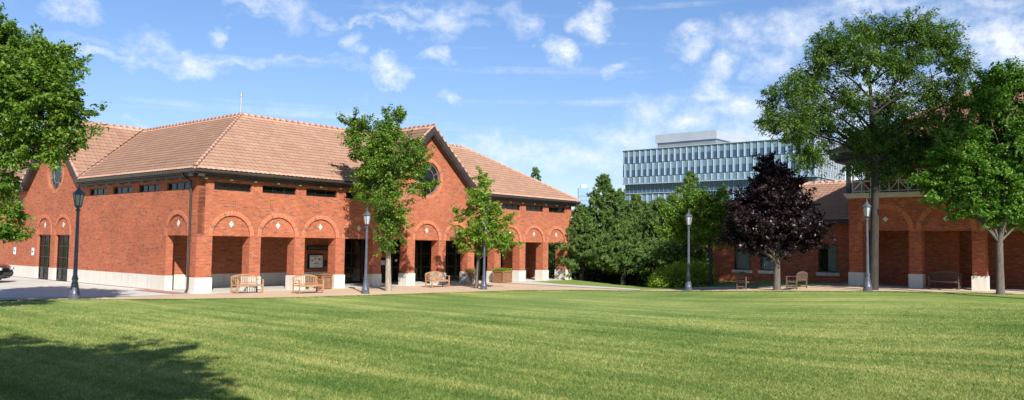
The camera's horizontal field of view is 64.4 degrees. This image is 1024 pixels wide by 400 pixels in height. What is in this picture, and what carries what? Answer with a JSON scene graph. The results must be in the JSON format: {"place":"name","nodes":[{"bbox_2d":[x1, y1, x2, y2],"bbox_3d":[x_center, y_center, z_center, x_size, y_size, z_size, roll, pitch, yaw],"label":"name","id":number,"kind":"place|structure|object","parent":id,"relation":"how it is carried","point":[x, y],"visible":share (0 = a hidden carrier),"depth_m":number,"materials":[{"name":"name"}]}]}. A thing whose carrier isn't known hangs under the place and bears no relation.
{"place":"outdoors","nodes":[
{"label":"outdoors","id":0,"kind":"place"},
{"bbox_2d":[0,276,189,297],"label":"plaza pavement","id":1,"kind":"structure","parent":0,"point":[15,287],"depth_m":38.52,"materials":[{"name":"concrete"}]},
{"bbox_2d":[138,289,182,293],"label":"paver band pavement","id":2,"kind":"structure","parent":0,"point":[161,291],"depth_m":38.24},
{"bbox_2d":[151,277,571,293],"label":"arcade floor path","id":3,"kind":"structure","parent":0,"point":[266,288],"depth_m":44.15,"materials":[{"name":"concrete"}]},
{"bbox_2d":[465,266,475,283],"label":"ornamental grass","id":4,"kind":"object","parent":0,"point":[472,274],"depth_m":50.93,"materials":[{"name":"plant"}]},
{"bbox_2d":[0,257,1023,399],"bbox_3d":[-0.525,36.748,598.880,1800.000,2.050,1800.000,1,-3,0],"label":"lawn","id":5,"kind":"structure","parent":0,"point":[635,303],"depth_m":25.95,"materials":[{"name":"green plant"}]},
{"bbox_2d":[0,2,110,243],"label":"foreground tree","id":6,"kind":"object","parent":5,"relation":"on","point":[38,78],"visible":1,"depth_m":26.78,"materials":[{"name":"green plant"}]},
{"bbox_2d":[0,93,580,293],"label":"brick hall","id":7,"kind":"structure","parent":5,"relation":"on","point":[206,205],"depth_m":44.56,"materials":[{"name":"brick"}]},
{"bbox_2d":[38,235,50,278],"bbox_3d":[-27.974,3.404,48.892,2.020,2.626,0.090,-2,-4,40],"label":"glazed door","id":8,"kind":"structure","parent":7,"relation":"in","point":[44,249],"depth_m":49.07,"materials":[{"name":"grey glass"}]},
{"bbox_2d":[51,159,61,189],"bbox_3d":[-26.918,-1.582,48.262,2.000,2.000,0.100,-2,-4,40],"label":"round window","id":9,"kind":"structure","parent":7,"relation":"in","point":[56,178],"depth_m":48.37,"materials":[{"name":"black glass"}]},
{"bbox_2d":[56,235,68,280],"bbox_3d":[-25.920,3.336,47.171,2.020,2.626,0.090,-2,-4,40],"label":"glazed door","id":10,"kind":"structure","parent":7,"relation":"in","point":[63,240],"depth_m":47.34,"materials":[{"name":"grey glass"}]},
{"bbox_2d":[91,188,106,195],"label":"window","id":11,"kind":"structure","parent":7,"relation":"in","point":[101,191],"depth_m":44.52,"materials":[{"name":"black glass"}]},
{"bbox_2d":[115,186,131,193],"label":"window","id":12,"kind":"structure","parent":7,"relation":"in","point":[127,189],"depth_m":42.68,"materials":[{"name":"black glass"}]},
{"bbox_2d":[141,184,158,191],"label":"window","id":13,"kind":"structure","parent":7,"relation":"in","point":[152,187],"depth_m":40.80,"materials":[{"name":"black glass"}]},
{"bbox_2d":[169,181,189,189],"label":"window","id":14,"kind":"structure","parent":7,"relation":"in","point":[178,185],"depth_m":38.94,"materials":[{"name":"black glass"}]},
{"bbox_2d":[214,182,250,191],"bbox_3d":[-13.432,-0.622,38.987,0.090,0.372,1.963,-2,-4,40],"label":"window","id":15,"kind":"structure","parent":7,"relation":"in","point":[217,185],"depth_m":38.98,"materials":[{"name":"black glass"}]},
{"bbox_2d":[262,185,294,194],"bbox_3d":[-11.775,-0.487,40.960,0.090,0.372,1.963,-2,-4,40],"label":"window","id":16,"kind":"structure","parent":7,"relation":"in","point":[266,189],"depth_m":40.97,"materials":[{"name":"black glass"}]},
{"bbox_2d":[307,254,323,268],"bbox_3d":[-11.357,3.546,47.054,0.136,0.850,1.040,-2,-4,40],"label":"notice board","id":17,"kind":"object","parent":7,"relation":"attached to","point":[315,261],"visible":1,"depth_m":46.97,"materials":[{"name":"white paper"}]},
{"bbox_2d":[307,245,327,250],"bbox_3d":[-11.056,2.797,47.462,0.111,0.300,2.131,-2,-4,40],"label":"name sign","id":18,"kind":"object","parent":7,"relation":"attached to","point":[318,247],"visible":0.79,"depth_m":47.19,"materials":[{"name":"black metal"}]},
{"bbox_2d":[306,189,335,197],"bbox_3d":[-10.118,-0.352,42.933,0.090,0.372,1.963,-2,-4,40],"label":"window","id":19,"kind":"structure","parent":7,"relation":"in","point":[309,192],"depth_m":42.94,"materials":[{"name":"black glass"}]},
{"bbox_2d":[344,239,361,282],"bbox_3d":[-9.734,3.660,49.183,0.090,2.670,1.610,-2,-4,40],"label":"glazed door","id":20,"kind":"structure","parent":7,"relation":"in","point":[353,247],"depth_m":49.30,"materials":[{"name":"black glass"}]},
{"bbox_2d":[346,192,372,199],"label":"window","id":21,"kind":"structure","parent":7,"relation":"in","point":[348,195],"depth_m":44.52,"materials":[{"name":"black glass"}]},
{"bbox_2d":[362,239,382,281],"bbox_3d":[-8.675,3.746,50.444,0.090,2.670,1.610,-2,-4,40],"label":"glazed door","id":22,"kind":"structure","parent":7,"relation":"in","point":[363,262],"depth_m":49.93,"materials":[{"name":"black glass"}]},
{"bbox_2d":[383,240,399,281],"bbox_3d":[-7.615,3.832,51.702,0.090,2.670,1.610,-2,-4,40],"label":"glazed door","id":23,"kind":"structure","parent":7,"relation":"in","point":[394,265],"depth_m":51.84,"materials":[{"name":"black glass"}]},
{"bbox_2d":[414,240,420,280],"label":"glazed door","id":24,"kind":"structure","parent":7,"relation":"in","point":[417,268],"depth_m":53.41,"materials":[{"name":"black glass"}]},
{"bbox_2d":[421,240,431,279],"bbox_3d":[-5.495,4.006,54.229,0.090,2.670,1.610,-2,-4,40],"label":"glazed door","id":25,"kind":"structure","parent":7,"relation":"in","point":[426,244],"depth_m":53.97,"materials":[{"name":"black glass"}]},
{"bbox_2d":[419,162,438,194],"bbox_3d":[-5.130,-1.282,48.932,0.100,2.000,2.000,-2,-4,40],"label":"round window","id":26,"kind":"structure","parent":7,"relation":"in","point":[432,174],"depth_m":49.26,"materials":[{"name":"black glass"}]},
{"bbox_2d":[445,241,455,279],"bbox_3d":[-4.436,4.092,55.491,0.090,2.670,1.610,-2,-4,40],"label":"glazed door","id":27,"kind":"structure","parent":7,"relation":"in","point":[450,265],"depth_m":55.77,"materials":[{"name":"black glass"}]},
{"bbox_2d":[456,242,460,278],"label":"glazed door","id":28,"kind":"structure","parent":7,"relation":"in","point":[457,255],"depth_m":56.29,"materials":[{"name":"black glass"}]},
{"bbox_2d":[474,241,487,278],"bbox_3d":[-2.315,4.265,58.010,0.090,2.670,1.610,-2,-4,40],"label":"glazed door","id":29,"kind":"structure","parent":7,"relation":"in","point":[475,258],"depth_m":58.07,"materials":[{"name":"black glass"}]},
{"bbox_2d":[501,203,518,209],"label":"window","id":30,"kind":"structure","parent":7,"relation":"in","point":[508,206],"depth_m":54.85,"materials":[{"name":"black glass"}]},
{"bbox_2d":[526,205,541,211],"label":"window","id":31,"kind":"structure","parent":7,"relation":"in","point":[528,208],"depth_m":56.76,"materials":[{"name":"black glass"}]},
{"bbox_2d":[549,207,563,212],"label":"window","id":32,"kind":"structure","parent":7,"relation":"in","point":[551,209],"depth_m":58.79,"materials":[{"name":"black glass"}]},
{"bbox_2d":[530,167,541,181],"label":"pine tree","id":33,"kind":"object","parent":5,"relation":"on","point":[536,170],"visible":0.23,"depth_m":86.21,"materials":[{"name":"green plant"}]},
{"bbox_2d":[548,243,571,276],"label":"pine tree","id":34,"kind":"object","parent":5,"relation":"on","point":[551,257],"visible":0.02,"depth_m":72.70,"materials":[{"name":"green plant"}]},
{"bbox_2d":[548,243,578,278],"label":"evergreen bush","id":35,"kind":"object","parent":5,"relation":"on","point":[552,268],"visible":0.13,"depth_m":71.39,"materials":[{"name":"green plant"}]},
{"bbox_2d":[548,204,605,280],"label":"pine tree","id":36,"kind":"object","parent":5,"relation":"on","point":[583,228],"visible":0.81,"depth_m":59.36,"materials":[{"name":"green plant"}]},
{"bbox_2d":[578,184,588,206],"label":"tower","id":37,"kind":"structure","parent":5,"relation":"on","point":[583,190],"depth_m":701.44,"materials":[{"name":"blue glass"}]},
{"bbox_2d":[571,268,615,280],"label":"evergreen bush","id":38,"kind":"object","parent":5,"relation":"on","point":[574,275],"visible":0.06,"depth_m":65.78,"materials":[{"name":"green plant"}]},
{"bbox_2d":[548,173,648,282],"bbox_3d":[7.014,2.514,62.811,7.543,9.435,8.845,-1,-4,27],"label":"pine tree","id":39,"kind":"object","parent":5,"relation":"on","point":[608,201],"visible":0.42,"depth_m":62.40,"materials":[{"name":"green plant"}]},
{"bbox_2d":[573,269,634,285],"bbox_3d":[7.571,5.816,63.765,6.004,3.242,3.359,1,-3,0],"label":"evergreen bush","id":40,"kind":"object","parent":5,"relation":"on","point":[592,279],"visible":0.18,"depth_m":63.40,"materials":[{"name":"green plant"}]},
{"bbox_2d":[593,188,629,232],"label":"pine tree","id":41,"kind":"object","parent":5,"relation":"on","point":[623,194],"visible":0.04,"depth_m":66.92,"materials":[{"name":"green plant"}]},
{"bbox_2d":[585,219,655,284],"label":"pine tree","id":42,"kind":"object","parent":5,"relation":"on","point":[624,249],"visible":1,"depth_m":57.20,"materials":[{"name":"green plant"}]},
{"bbox_2d":[602,269,655,286],"bbox_3d":[8.731,5.994,62.791,5.684,3.107,3.320,1,-3,0],"label":"evergreen bush","id":43,"kind":"object","parent":5,"relation":"on","point":[642,282],"visible":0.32,"depth_m":62.47,"materials":[{"name":"green plant"}]},
{"bbox_2d":[614,193,664,285],"bbox_3d":[9.581,3.514,62.164,6.391,8.231,5.326,1,-3,0],"label":"pine tree","id":44,"kind":"object","parent":5,"relation":"on","point":[635,203],"visible":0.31,"depth_m":61.62,"materials":[{"name":"green plant"}]},
{"bbox_2d":[645,199,663,273],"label":"pine tree","id":45,"kind":"object","parent":5,"relation":"on","point":[651,206],"visible":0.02,"depth_m":65.67,"materials":[{"name":"green plant"}]},
{"bbox_2d":[646,265,679,287],"bbox_3d":[9.181,4.564,49.019,2.300,1.573,2.389,-2,-4,40],"label":"bush","id":46,"kind":"object","parent":5,"relation":"on","point":[651,281],"visible":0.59,"depth_m":48.62,"materials":[{"name":"green plant"}]},
{"bbox_2d":[634,195,695,276],"bbox_3d":[10.835,3.496,59.892,6.109,7.710,6.054,1,-3,0],"label":"pine tree","id":47,"kind":"object","parent":5,"relation":"on","point":[656,218],"visible":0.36,"depth_m":59.50,"materials":[{"name":"green plant"}]},
{"bbox_2d":[653,257,699,287],"bbox_3d":[9.648,4.261,48.047,2.737,1.871,2.472,1,-3,0],"label":"bush","id":48,"kind":"object","parent":5,"relation":"on","point":[675,269],"visible":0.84,"depth_m":47.97,"materials":[{"name":"green plant"}]},
{"bbox_2d":[663,254,695,286],"bbox_3d":[10.733,4.396,50.252,2.863,2.148,2.249,0,-3,19],"label":"bush","id":49,"kind":"object","parent":5,"relation":"on","point":[684,258],"visible":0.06,"depth_m":50.36,"materials":[{"name":"green plant"}]},
{"bbox_2d":[647,224,712,263],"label":"pine tree","id":50,"kind":"object","parent":5,"relation":"on","point":[670,249],"visible":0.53,"depth_m":52.18,"materials":[{"name":"green plant"}]},
{"bbox_2d":[666,170,707,247],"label":"pine tree","id":51,"kind":"object","parent":5,"relation":"on","point":[690,181],"visible":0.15,"depth_m":71.93,"materials":[{"name":"green plant"}]},
{"bbox_2d":[666,194,708,262],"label":"pine tree","id":52,"kind":"object","parent":5,"relation":"on","point":[670,198],"visible":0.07,"depth_m":64.89,"materials":[{"name":"green plant"}]},
{"bbox_2d":[652,184,736,285],"bbox_3d":[10.964,2.125,47.681,5.649,6.052,2.846,1,-3,0],"label":"ash tree","id":53,"kind":"object","parent":5,"relation":"on","point":[707,212],"visible":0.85,"depth_m":47.28,"materials":[{"name":"green plant"}]},
{"bbox_2d":[675,262,716,285],"bbox_3d":[10.746,4.410,48.507,3.067,1.508,2.258,0,-3,19],"label":"bush","id":54,"kind":"object","parent":5,"relation":"on","point":[698,270],"visible":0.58,"depth_m":48.19,"materials":[{"name":"green plant"}]},
{"bbox_2d":[696,248,712,266],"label":"pine tree","id":55,"kind":"object","parent":5,"relation":"on","point":[707,262],"visible":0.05,"depth_m":81.16,"materials":[{"name":"green plant"}]},
{"bbox_2d":[690,258,719,284],"bbox_3d":[11.478,4.318,49.121,2.708,1.698,2.229,1,-3,0],"label":"bush","id":56,"kind":"object","parent":5,"relation":"on","point":[706,269],"visible":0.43,"depth_m":48.88,"materials":[{"name":"green plant"}]},
{"bbox_2d":[710,183,727,246],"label":"pine tree","id":57,"kind":"object","parent":5,"relation":"on","point":[722,201],"visible":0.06,"depth_m":74.13,"materials":[{"name":"green plant"}]},
{"bbox_2d":[622,130,844,207],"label":"glass office","id":58,"kind":"structure","parent":5,"relation":"on","point":[711,159],"depth_m":217.17,"materials":[{"name":"blue glass"}]},
{"bbox_2d":[713,179,959,286],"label":"brick building","id":59,"kind":"structure","parent":5,"relation":"on","point":[942,250],"depth_m":47.12,"materials":[{"name":"red brick"}]},
{"bbox_2d":[732,248,751,272],"bbox_3d":[14.390,3.613,50.679,1.320,1.840,0.325,-2,-4,40],"label":"window","id":60,"kind":"structure","parent":59,"relation":"in","point":[742,261],"depth_m":50.79,"materials":[{"name":"grey glass"}]},
{"bbox_2d":[758,253,773,273],"bbox_3d":[15.693,3.570,49.587,1.320,1.840,0.325,-2,-4,40],"label":"window","id":61,"kind":"structure","parent":59,"relation":"in","point":[765,265],"depth_m":49.71,"materials":[{"name":"grey glass"}]},
{"bbox_2d":[816,244,839,275],"bbox_3d":[18.405,3.481,47.315,1.340,1.840,0.325,-2,-4,40],"label":"window","id":62,"kind":"structure","parent":59,"relation":"in","point":[832,254],"depth_m":47.28,"materials":[{"name":"grey glass"}]},
{"bbox_2d":[827,80,1023,290],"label":"brick portico house","id":63,"kind":"structure","parent":5,"relation":"on","point":[902,209],"depth_m":42.50,"materials":[{"name":"brick"}]},
{"bbox_2d":[902,56,1023,294],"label":"maple tree","id":64,"kind":"object","parent":5,"relation":"on","point":[995,197],"visible":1,"depth_m":36.50,"materials":[{"name":"green plant"}]},
{"bbox_2d":[0,282,1023,299],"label":"gravel path","id":65,"kind":"structure","parent":0,"point":[464,287],"depth_m":40.87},
{"bbox_2d":[68,183,84,298],"bbox_3d":[-17.676,1.660,33.038,0.480,4.713,0.459,2,-3,-17],"label":"street lamp","id":66,"kind":"object","parent":65,"relation":"on","point":[78,197],"visible":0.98,"depth_m":32.97,"materials":[{"name":"metal"}]},
{"bbox_2d":[230,274,263,293],"bbox_3d":[-12.447,3.929,38.251,0.605,0.895,1.405,-2,-4,40],"label":"park bench","id":67,"kind":"object","parent":65,"relation":"on","point":[239,284],"visible":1,"depth_m":38.30,"materials":[{"name":"brown wood"}]},
{"bbox_2d":[292,274,323,293],"bbox_3d":[-9.701,3.997,38.746,0.605,0.895,1.405,-2,-4,40],"label":"park bench","id":68,"kind":"object","parent":65,"relation":"on","point":[310,284],"visible":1,"depth_m":38.82,"materials":[{"name":"brown wood"}]},
{"bbox_2d":[314,273,332,288],"bbox_3d":[-9.907,4.261,42.714,0.720,0.810,0.720,-2,-4,40],"label":"litter bin","id":69,"kind":"object","parent":65,"relation":"on","point":[327,277],"visible":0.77,"depth_m":42.57,"materials":[{"name":"brown wood"}]},
{"bbox_2d":[361,207,370,293],"bbox_3d":[-7.030,2.428,39.281,0.426,4.188,0.408,3,-4,-29],"label":"street lamp","id":70,"kind":"object","parent":65,"relation":"on","point":[367,218],"visible":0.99,"depth_m":39.21,"materials":[{"name":"metal"}]},
{"bbox_2d":[335,101,441,290],"bbox_3d":[-6.352,-0.076,41.656,5.504,9.775,3.859,1,-3,0],"label":"arcade tree","id":71,"kind":"object","parent":65,"relation":"on","point":[383,144],"visible":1,"depth_m":41.33,"materials":[{"name":"green plant"}]},
{"bbox_2d":[425,271,449,287],"bbox_3d":[-4.224,4.489,46.063,0.605,0.895,1.405,-2,-4,40],"label":"park bench","id":72,"kind":"object","parent":65,"relation":"on","point":[441,279],"visible":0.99,"depth_m":46.14,"materials":[{"name":"brown wood"}]},
{"bbox_2d":[480,217,487,289],"bbox_3d":[-1.516,2.845,44.586,0.419,4.112,0.400,4,-4,-40],"label":"street lamp","id":73,"kind":"object","parent":65,"relation":"on","point":[483,286],"visible":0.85,"depth_m":44.47,"materials":[{"name":"metal"}]},
{"bbox_2d":[447,165,525,287],"bbox_3d":[-1.453,1.532,45.375,3.785,7.124,3.313,3,-4,-27],"label":"pear tree","id":74,"kind":"object","parent":65,"relation":"on","point":[495,240],"visible":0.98,"depth_m":45.17,"materials":[{"name":"green plant"}]},
{"bbox_2d":[492,267,512,282],"bbox_3d":[-0.632,4.859,52.853,1.081,1.026,1.066,-2,-4,40],"label":"flower planter","id":75,"kind":"object","parent":65,"relation":"on","point":[501,275],"visible":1,"depth_m":52.56,"materials":[{"name":"brown wood"}]},
{"bbox_2d":[684,209,692,290],"bbox_3d":[9.600,2.690,44.221,0.434,4.456,0.454,-2,-4,38],"label":"street lamp","id":76,"kind":"object","parent":65,"relation":"on","point":[688,216],"visible":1,"depth_m":44.15,"materials":[{"name":"metal"}]},
{"bbox_2d":[736,272,757,288],"bbox_3d":[12.471,4.268,43.222,0.605,0.895,1.405,-2,-4,40],"label":"park bench","id":77,"kind":"object","parent":65,"relation":"on","point":[746,281],"visible":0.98,"depth_m":43.14,"materials":[{"name":"brown wood"}]},
{"bbox_2d":[714,150,838,289],"bbox_3d":[13.229,1.048,41.059,5.991,7.281,3.562,1,-3,0],"label":"purple maple","id":78,"kind":"object","parent":65,"relation":"on","point":[767,210],"visible":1,"depth_m":40.60,"materials":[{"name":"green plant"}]},
{"bbox_2d":[786,271,807,289],"bbox_3d":[14.307,4.019,40.853,0.605,0.895,1.405,-2,-4,40],"label":"park bench","id":79,"kind":"object","parent":65,"relation":"on","point":[800,279],"visible":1,"depth_m":40.64,"materials":[{"name":"brown wood"}]},
{"bbox_2d":[752,3,981,289],"bbox_3d":[17.044,-2.536,39.258,10.971,13.994,4.111,1,-3,0],"label":"locust tree","id":80,"kind":"object","parent":65,"relation":"on","point":[802,123],"visible":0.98,"depth_m":39.01,"materials":[{"name":"green plant"}]},
{"bbox_2d":[862,198,872,290],"bbox_3d":[16.641,2.079,38.111,0.425,4.367,0.445,-1,-4,27],"label":"street lamp","id":81,"kind":"object","parent":65,"relation":"on","point":[866,206],"visible":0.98,"depth_m":38.04,"materials":[{"name":"metal"}]},
{"bbox_2d":[928,271,961,289],"bbox_3d":[21.683,4.008,40.750,1.405,0.895,0.605,-2,-4,40],"label":"park bench","id":82,"kind":"object","parent":65,"relation":"on","point":[943,280],"visible":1,"depth_m":40.82,"materials":[{"name":"brown wood"}]},
{"bbox_2d":[0,0,1023,225],"label":"sky","id":83,"kind":"structure","parent":0,"point":[560,88],"materials":[{"name":"blue"}]},
{"bbox_2d":[509,281,639,289],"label":"walkway path","id":84,"kind":"structure","parent":0,"point":[530,282],"depth_m":50.59,"materials":[{"name":"concrete"}]},
{"bbox_2d":[694,283,846,287],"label":"walkway path","id":85,"kind":"structure","parent":0,"point":[757,286],"depth_m":44.11,"materials":[{"name":"concrete"}]},
{"bbox_2d":[845,284,1023,291],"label":"arcade floor","id":86,"kind":"structure","parent":0,"point":[970,288],"depth_m":41.98,"materials":[{"name":"concrete"}]},
{"label":"road","id":87,"kind":"structure","parent":0,"visible":0},
{"bbox_2d":[0,263,13,279],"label":"parked car","id":88,"kind":"object","parent":87,"relation":"on","point":[6,270],"visible":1,"depth_m":44.32,"materials":[{"name":"paint"}]}
]}

